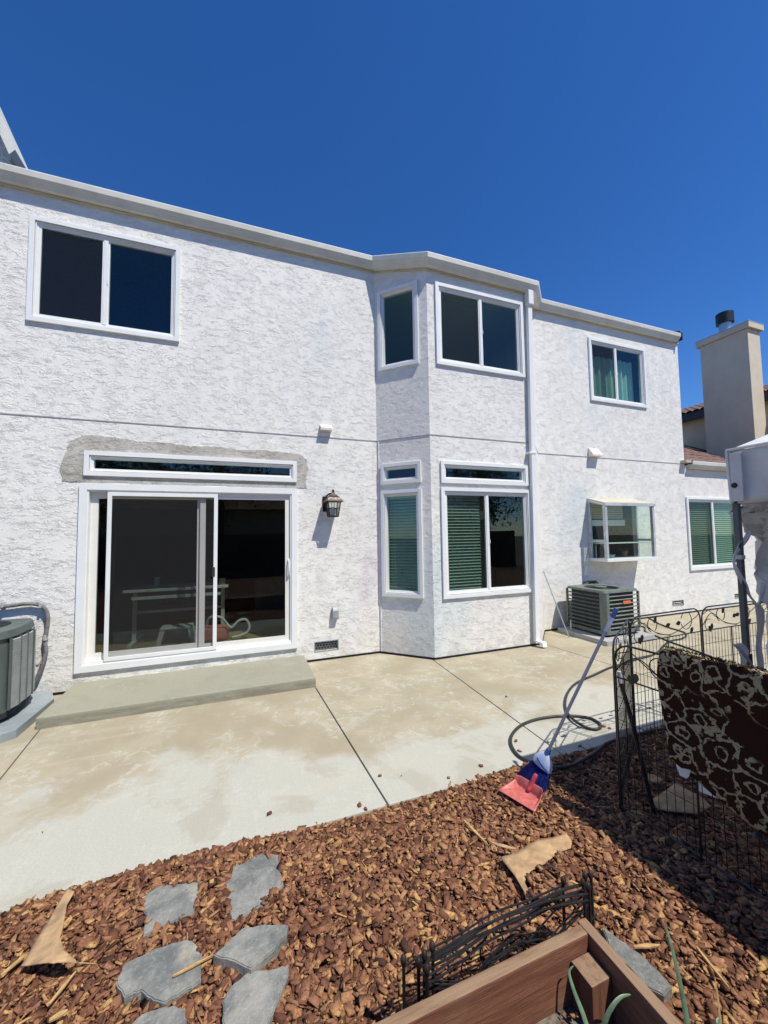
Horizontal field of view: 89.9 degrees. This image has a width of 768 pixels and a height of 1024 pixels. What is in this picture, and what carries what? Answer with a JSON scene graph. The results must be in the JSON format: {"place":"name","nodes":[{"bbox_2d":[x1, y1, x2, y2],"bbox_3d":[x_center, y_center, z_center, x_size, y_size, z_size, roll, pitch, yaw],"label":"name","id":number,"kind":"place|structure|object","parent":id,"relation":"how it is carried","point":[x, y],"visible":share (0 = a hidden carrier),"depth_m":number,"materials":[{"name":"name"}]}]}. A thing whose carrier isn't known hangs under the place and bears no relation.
{"place":"outdoors","nodes":[
{"label":"outdoors","id":0,"kind":"place"},
{"bbox_2d":[155,622,195,645],"bbox_3d":[-2.903,1.712,5.411,0.500,0.240,0.270,0,-4,-20],"label":"step stool","id":1,"kind":"object","parent":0,"point":[190,626],"visible":0.96,"depth_m":5.35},
{"bbox_2d":[219,577,225,584],"bbox_3d":[-2.368,1.013,5.649,0.080,0.094,0.100,0,-4,-20],"label":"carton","id":2,"kind":"object","parent":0,"point":[222,581],"visible":1,"depth_m":5.60,"materials":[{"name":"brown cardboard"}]},
{"bbox_2d":[254,577,284,620],"bbox_3d":[-2.062,1.552,6.938,0.500,0.710,0.400,0,-4,-20],"label":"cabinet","id":3,"kind":"object","parent":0,"point":[269,598],"visible":1,"depth_m":6.75,"materials":[{"name":"black wood"}]},
{"bbox_2d":[0,603,767,911],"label":"patio","id":4,"kind":"structure","parent":0,"point":[93,801],"depth_m":3.17,"materials":[{"name":"concrete"}]},
{"bbox_2d":[0,618,53,742],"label":"air conditioner","id":5,"kind":"object","parent":4,"relation":"on","point":[23,706],"visible":0.98,"depth_m":3.69,"materials":[{"name":"metal"}]},
{"bbox_2d":[35,655,315,730],"bbox_3d":[-2.178,2.014,4.467,2.607,0.127,0.945,0,-4,-20],"label":"concrete step","id":6,"kind":"object","parent":4,"relation":"on","point":[84,702],"visible":1,"depth_m":4.24,"materials":[{"name":"grey concrete"}]},
{"bbox_2d":[543,571,568,636],"bbox_3d":[2.949,1.566,6.610,0.018,1.057,0.470,1,-4,-28],"label":"metal rod","id":7,"kind":"object","parent":4,"relation":"on","point":[556,604],"visible":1,"depth_m":6.59,"materials":[{"name":"white metal"}]},
{"bbox_2d":[509,617,686,769],"bbox_3d":[3.842,1.981,5.119,1.736,0.044,6.927,-4,-4,42],"label":"garden hose","id":8,"kind":"object","parent":4,"relation":"on","point":[586,757],"visible":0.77,"depth_m":3.45,"materials":[{"name":"black rubber"}]},
{"bbox_2d":[558,581,654,646],"bbox_3d":[3.846,1.674,6.625,1.355,0.870,1.067,0,-4,-20],"label":"air conditioner","id":9,"kind":"object","parent":4,"relation":"on","point":[593,605],"visible":0.96,"depth_m":6.32,"materials":[{"name":"metal"}]},
{"bbox_2d":[641,626,718,659],"bbox_3d":[4.542,2.011,5.727,0.609,0.032,2.623,-1,-3,-6],"label":"power cable","id":10,"kind":"object","parent":4,"relation":"on","point":[673,642],"visible":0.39,"depth_m":5.89,"materials":[{"name":"black rubber"}]},
{"bbox_2d":[0,723,767,1023],"bbox_3d":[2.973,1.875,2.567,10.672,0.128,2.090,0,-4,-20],"label":"bark mulch","id":11,"kind":"object","parent":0,"point":[342,1007],"visible":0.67,"depth_m":1.83,"materials":[{"name":"brown wood"}]},
{"bbox_2d":[0,954,25,976],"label":"wood splinter","id":12,"kind":"object","parent":11,"relation":"on","point":[13,964],"visible":1,"depth_m":1.57,"materials":[{"name":"beige wood"}]},
{"bbox_2d":[49,1009,67,1022],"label":"wood splinter","id":13,"kind":"object","parent":11,"relation":"on","point":[57,1015],"visible":1,"depth_m":1.40,"materials":[{"name":"beige wood"}]},
{"bbox_2d":[21,889,99,966],"bbox_3d":[-1.416,1.825,1.653,0.546,0.056,0.211,-4,-4,42],"label":"cardboard","id":14,"kind":"object","parent":11,"relation":"on","point":[47,947],"visible":1,"depth_m":1.63,"materials":[{"name":"beige cardboard"}]},
{"bbox_2d":[48,971,75,1004],"bbox_3d":[-1.245,1.842,1.492,0.013,0.011,0.105,-1,-3,5],"label":"wood splinter","id":15,"kind":"object","parent":11,"relation":"on","point":[62,987],"visible":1,"depth_m":1.49,"materials":[{"name":"beige wood"}]},
{"bbox_2d":[116,940,201,1009],"bbox_3d":[-0.896,1.864,1.540,0.313,0.035,0.235,0,-4,-20],"label":"flagstone","id":16,"kind":"object","parent":11,"relation":"on","point":[148,975],"visible":0.98,"depth_m":1.53,"materials":[{"name":"grey stone"}]},
{"bbox_2d":[173,954,212,977],"bbox_3d":[-0.771,1.833,1.557,0.146,0.011,0.011,1,-4,-31],"label":"wood splinter","id":17,"kind":"object","parent":16,"relation":"on","point":[190,966],"visible":1,"depth_m":1.55,"materials":[{"name":"beige wood"}]},
{"bbox_2d":[133,1005,186,1023],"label":"flagstone","id":18,"kind":"object","parent":11,"relation":"on","point":[173,1014],"visible":1,"depth_m":1.40,"materials":[{"name":"grey stone"}]},
{"bbox_2d":[143,881,202,937],"bbox_3d":[-1.015,1.883,1.838,0.264,0.035,0.259,0,-4,-20],"label":"flagstone","id":19,"kind":"object","parent":11,"relation":"on","point":[162,905],"visible":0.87,"depth_m":1.83,"materials":[{"name":"grey stone"}]},
{"bbox_2d":[200,897,214,913],"bbox_3d":[-0.831,1.854,1.815,0.018,0.011,0.079,-2,-3,19],"label":"wood splinter","id":20,"kind":"object","parent":11,"relation":"on","point":[208,904],"visible":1,"depth_m":1.81,"materials":[{"name":"beige wood"}]},
{"bbox_2d":[213,925,287,975],"bbox_3d":[-0.547,1.848,1.629,0.190,0.060,0.261,-3,-4,36],"label":"flagstone","id":21,"kind":"object","parent":11,"relation":"on","point":[246,950],"visible":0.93,"depth_m":1.60,"materials":[{"name":"grey stone"}]},
{"bbox_2d":[226,853,283,922],"bbox_3d":[-0.653,1.883,1.938,0.277,0.035,0.358,0,-4,-20],"label":"flagstone","id":22,"kind":"object","parent":11,"relation":"on","point":[249,884],"visible":0.81,"depth_m":1.94,"materials":[{"name":"grey stone"}]},
{"bbox_2d":[222,965,288,1023],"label":"flagstone","id":23,"kind":"object","parent":11,"relation":"on","point":[254,997],"visible":0.99,"depth_m":1.45,"materials":[{"name":"grey stone"}]},
{"bbox_2d":[464,820,487,844],"bbox_3d":[0.531,1.857,2.236,0.016,0.011,0.208,1,-4,-28],"label":"wood splinter","id":24,"kind":"object","parent":11,"relation":"on","point":[475,832],"visible":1,"depth_m":2.23,"materials":[{"name":"beige wood"}]},
{"bbox_2d":[400,870,596,1009],"bbox_3d":[0.473,1.667,1.449,0.871,0.351,0.113,0,-4,-22],"label":"folded edging","id":25,"kind":"object","parent":11,"relation":"on","point":[587,903],"visible":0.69,"depth_m":1.43,"materials":[{"name":"black metal"}]},
{"bbox_2d":[488,841,517,849],"bbox_3d":[0.646,1.817,2.091,0.155,0.015,0.024,-2,-3,18],"label":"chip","id":26,"kind":"object","parent":11,"relation":"on","point":[502,845],"visible":1,"depth_m":2.09,"materials":[{"name":"beige wood"}]},
{"bbox_2d":[499,773,542,811],"bbox_3d":[0.920,1.802,2.540,0.179,0.127,0.266,2,-4,-38],"label":"dustpan","id":27,"kind":"object","parent":11,"relation":"on","point":[523,791],"visible":1,"depth_m":2.54,"materials":[{"name":"red plastic"}]},
{"bbox_2d":[375,918,680,1023],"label":"raised planter","id":28,"kind":"object","parent":11,"relation":"on","point":[531,985],"visible":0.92,"depth_m":1.29,"materials":[{"name":"wood"}]},
{"bbox_2d":[568,966,630,1023],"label":"aloe plant","id":29,"kind":"object","parent":28,"relation":"in","point":[612,1006],"visible":1,"depth_m":1.24,"materials":[{"name":"green plant"}]},
{"bbox_2d":[665,924,721,1023],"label":"agave plant","id":30,"kind":"object","parent":28,"relation":"in","point":[684,1004],"visible":1,"depth_m":1.19,"materials":[{"name":"green plant"}]},
{"bbox_2d":[500,833,571,898],"bbox_3d":[0.859,1.827,2.013,0.476,0.017,0.256,0,-4,-20],"label":"cardboard","id":31,"kind":"object","parent":11,"relation":"on","point":[521,863],"visible":0.98,"depth_m":2.04,"materials":[{"name":"beige cardboard"}]},
{"bbox_2d":[526,849,578,901],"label":"bark mulch","id":32,"kind":"object","parent":11,"relation":"on","point":[568,871],"visible":0.79,"depth_m":1.91,"materials":[{"name":"brown wood"}]},
{"bbox_2d":[551,870,577,883],"bbox_3d":[0.899,1.818,1.913,0.134,0.011,0.020,-3,-4,36],"label":"wood splinter","id":33,"kind":"object","parent":11,"relation":"on","point":[571,880],"visible":0.45,"depth_m":1.90,"materials":[{"name":"beige wood"}]},
{"bbox_2d":[517,608,618,792],"bbox_3d":[1.229,1.265,2.610,0.682,1.238,0.198,-3,-4,28],"label":"broom","id":34,"kind":"object","parent":11,"relation":"on","point":[540,764],"visible":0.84,"depth_m":2.63,"materials":[{"name":"blue plastic"}]},
{"bbox_2d":[602,928,671,1002],"bbox_3d":[1.004,1.837,1.569,0.124,0.035,0.269,0,-4,-20],"label":"flagstone","id":35,"kind":"object","parent":11,"relation":"on","point":[653,979],"visible":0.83,"depth_m":1.53,"materials":[{"name":"grey stone"}]},
{"bbox_2d":[633,943,660,948],"bbox_3d":[1.099,1.812,1.608,0.110,0.011,0.016,-1,-3,-5],"label":"wood splinter","id":36,"kind":"object","parent":11,"relation":"on","point":[645,946],"visible":1,"depth_m":1.60,"materials":[{"name":"beige wood"}]},
{"bbox_2d":[648,774,663,782],"bbox_3d":[1.862,1.857,2.682,0.123,0.005,0.092,0,-4,-20],"label":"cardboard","id":37,"kind":"object","parent":11,"relation":"on","point":[653,777],"visible":0.81,"depth_m":2.67,"materials":[{"name":"grey cardboard"}]},
{"bbox_2d":[653,784,710,813],"bbox_3d":[1.867,1.844,2.457,0.376,0.013,0.237,0,-4,-20],"label":"cardboard","id":38,"kind":"object","parent":11,"relation":"on","point":[670,799],"visible":0.81,"depth_m":2.45,"materials":[{"name":"grey cardboard"}]},
{"bbox_2d":[612,600,767,900],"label":"wire pen","id":39,"kind":"object","parent":11,"relation":"on","point":[626,716],"visible":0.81,"depth_m":2.43,"materials":[{"name":"metal"}]},
{"bbox_2d":[695,780,715,797],"bbox_3d":[2.005,1.663,2.299,0.054,0.182,0.344,-1,-3,-1],"label":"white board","id":40,"kind":"object","parent":39,"relation":"attached to","point":[705,791],"visible":0.06,"depth_m":2.39,"materials":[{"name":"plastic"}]},
{"bbox_2d":[657,645,767,837],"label":"rug","id":41,"kind":"object","parent":39,"relation":"hanging from","point":[715,715],"visible":1,"depth_m":1.93,"materials":[{"name":"brown fabric"}]},
{"bbox_2d":[696,946,729,988],"bbox_3d":[1.303,1.805,1.529,0.011,0.011,0.150,-1,-3,-3],"label":"wood splinter","id":42,"kind":"object","parent":11,"relation":"on","point":[711,966],"visible":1,"depth_m":1.53,"materials":[{"name":"beige wood"}]},
{"bbox_2d":[725,434,767,843],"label":"canopy tent","id":43,"kind":"object","parent":11,"relation":"on","point":[747,470],"visible":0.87,"depth_m":2.25,"materials":[{"name":"white fabric"}]},
{"bbox_2d":[0,0,767,408],"label":"sky","id":44,"kind":"structure","parent":0,"point":[611,156],"materials":[{"name":"blue"}]},
{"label":"patio base","id":45,"kind":"structure","parent":0,"visible":0},
{"bbox_2d":[0,108,763,694],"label":"house","id":46,"kind":"structure","parent":45,"relation":"on","point":[190,396],"depth_m":5.68,"materials":[{"name":"white paint"}]},
{"bbox_2d":[0,601,49,681],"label":"insulated pipe","id":47,"kind":"object","parent":46,"relation":"attached to","point":[45,638],"visible":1,"depth_m":4.30,"materials":[{"name":"metal"}]},
{"bbox_2d":[25,214,180,341],"bbox_3d":[-3.427,-2.851,4.803,1.580,1.275,0.102,0,-4,-20],"label":"window","id":48,"kind":"structure","parent":46,"relation":"in","point":[37,224],"depth_m":4.75,"materials":[{"name":"white plastic"}]},
{"bbox_2d":[123,581,228,648],"bbox_3d":[-2.959,1.455,5.593,1.300,0.775,0.600,0,-4,-20],"label":"desk","id":49,"kind":"object","parent":46,"relation":"on","point":[135,590],"visible":0.73,"depth_m":5.39,"materials":[{"name":"grey"}]},
{"bbox_2d":[73,483,297,673],"bbox_3d":[-2.405,0.767,4.960,2.526,2.200,0.153,0,-4,-20],"label":"sliding door","id":50,"kind":"structure","parent":46,"relation":"in","point":[86,658],"depth_m":4.81,"materials":[{"name":"white plastic"}]},
{"bbox_2d":[83,450,296,481],"bbox_3d":[-2.410,-0.572,5.038,2.486,0.298,0.102,0,-4,-20],"label":"transom window","id":51,"kind":"structure","parent":46,"relation":"in","point":[90,457],"depth_m":4.94,"materials":[{"name":"white plastic"}]},
{"bbox_2d":[204,615,250,641],"bbox_3d":[-2.312,1.646,5.597,0.697,0.355,0.321,0,-4,-20],"label":"vacuum cleaner","id":52,"kind":"object","parent":46,"relation":"on","point":[222,631],"visible":0.84,"depth_m":5.46,"materials":[{"name":"red plastic"}]},
{"bbox_2d":[323,489,342,516],"bbox_3d":[-0.729,-0.124,5.465,0.244,0.395,0.281,0,-4,-20],"label":"wall lantern","id":53,"kind":"object","parent":46,"relation":"attached to","point":[332,497],"depth_m":5.41,"materials":[{"name":"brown metal"}]},
{"bbox_2d":[332,606,338,618],"bbox_3d":[-0.694,1.440,5.487,0.086,0.173,0.079,0,-4,-20],"label":"outlet cover","id":54,"kind":"object","parent":46,"relation":"attached to","point":[335,612],"visible":1,"depth_m":5.46,"materials":[{"name":"grey plastic"}]},
{"bbox_2d":[377,280,418,371],"bbox_3d":[0.219,-2.805,5.864,0.658,1.265,0.102,-2,-4,24],"label":"window","id":55,"kind":"structure","parent":46,"relation":"in","point":[412,286],"depth_m":5.87,"materials":[{"name":"white plastic"}]},
{"bbox_2d":[380,461,420,484],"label":"transom window","id":56,"kind":"structure","parent":46,"relation":"in","point":[384,468],"depth_m":5.70,"materials":[{"name":"white plastic"}]},
{"bbox_2d":[380,488,423,598],"bbox_3d":[0.284,0.459,5.702,0.646,1.573,0.162,-2,-4,24],"label":"window","id":57,"kind":"structure","parent":46,"relation":"in","point":[411,536],"depth_m":5.73,"materials":[{"name":"white plastic"}]},
{"bbox_2d":[434,281,524,377],"bbox_3d":[1.500,-2.790,5.996,1.598,1.250,0.102,0,-4,-20],"label":"window","id":58,"kind":"structure","parent":46,"relation":"in","point":[439,287],"depth_m":5.98,"materials":[{"name":"white plastic"}]},
{"bbox_2d":[440,460,528,485],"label":"transom window","id":59,"kind":"structure","parent":46,"relation":"in","point":[522,469],"depth_m":5.83,"materials":[{"name":"white plastic"}]},
{"bbox_2d":[440,487,531,598],"bbox_3d":[1.553,0.448,5.843,1.592,1.597,0.162,0,-4,-20],"label":"window","id":60,"kind":"structure","parent":46,"relation":"in","point":[445,492],"depth_m":5.77,"materials":[{"name":"white plastic"}]},
{"bbox_2d":[588,337,647,407],"bbox_3d":[4.721,-2.799,7.945,1.575,1.265,0.297,0,-4,-20],"label":"window","id":61,"kind":"structure","parent":46,"relation":"in","point":[611,381],"depth_m":8.00,"materials":[{"name":"white plastic"}]},
{"bbox_2d":[587,498,657,561],"bbox_3d":[4.527,0.327,7.413,1.325,1.188,0.535,0,-4,-20],"label":"garden window","id":62,"kind":"structure","parent":46,"relation":"attached to","point":[612,505],"depth_m":7.36,"materials":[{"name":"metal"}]},
{"bbox_2d":[621,549,627,556],"bbox_3d":[4.646,0.782,7.430,0.169,0.158,0.194,-4,-5,43],"label":"potted plant","id":63,"kind":"object","parent":62,"relation":"in","point":[624,553],"visible":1,"depth_m":7.40,"materials":[{"name":"green plant"}]},
{"bbox_2d":[685,497,734,570],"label":"window","id":64,"kind":"structure","parent":46,"relation":"in","point":[719,535],"depth_m":8.63,"materials":[{"name":"white plastic"}]},
{"bbox_2d":[695,310,766,456],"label":"chimney","id":65,"kind":"object","parent":46,"relation":"attached to","point":[733,391],"visible":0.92,"depth_m":10.94,"materials":[{"name":"beige paint"}]},
{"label":"ground","id":66,"kind":"structure","parent":0,"visible":0},
{"bbox_2d":[681,384,767,449],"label":"neighbour house","id":67,"kind":"structure","parent":66,"relation":"on","point":[693,426],"depth_m":12.85,"materials":[{"name":"beige paint"}]}
]}

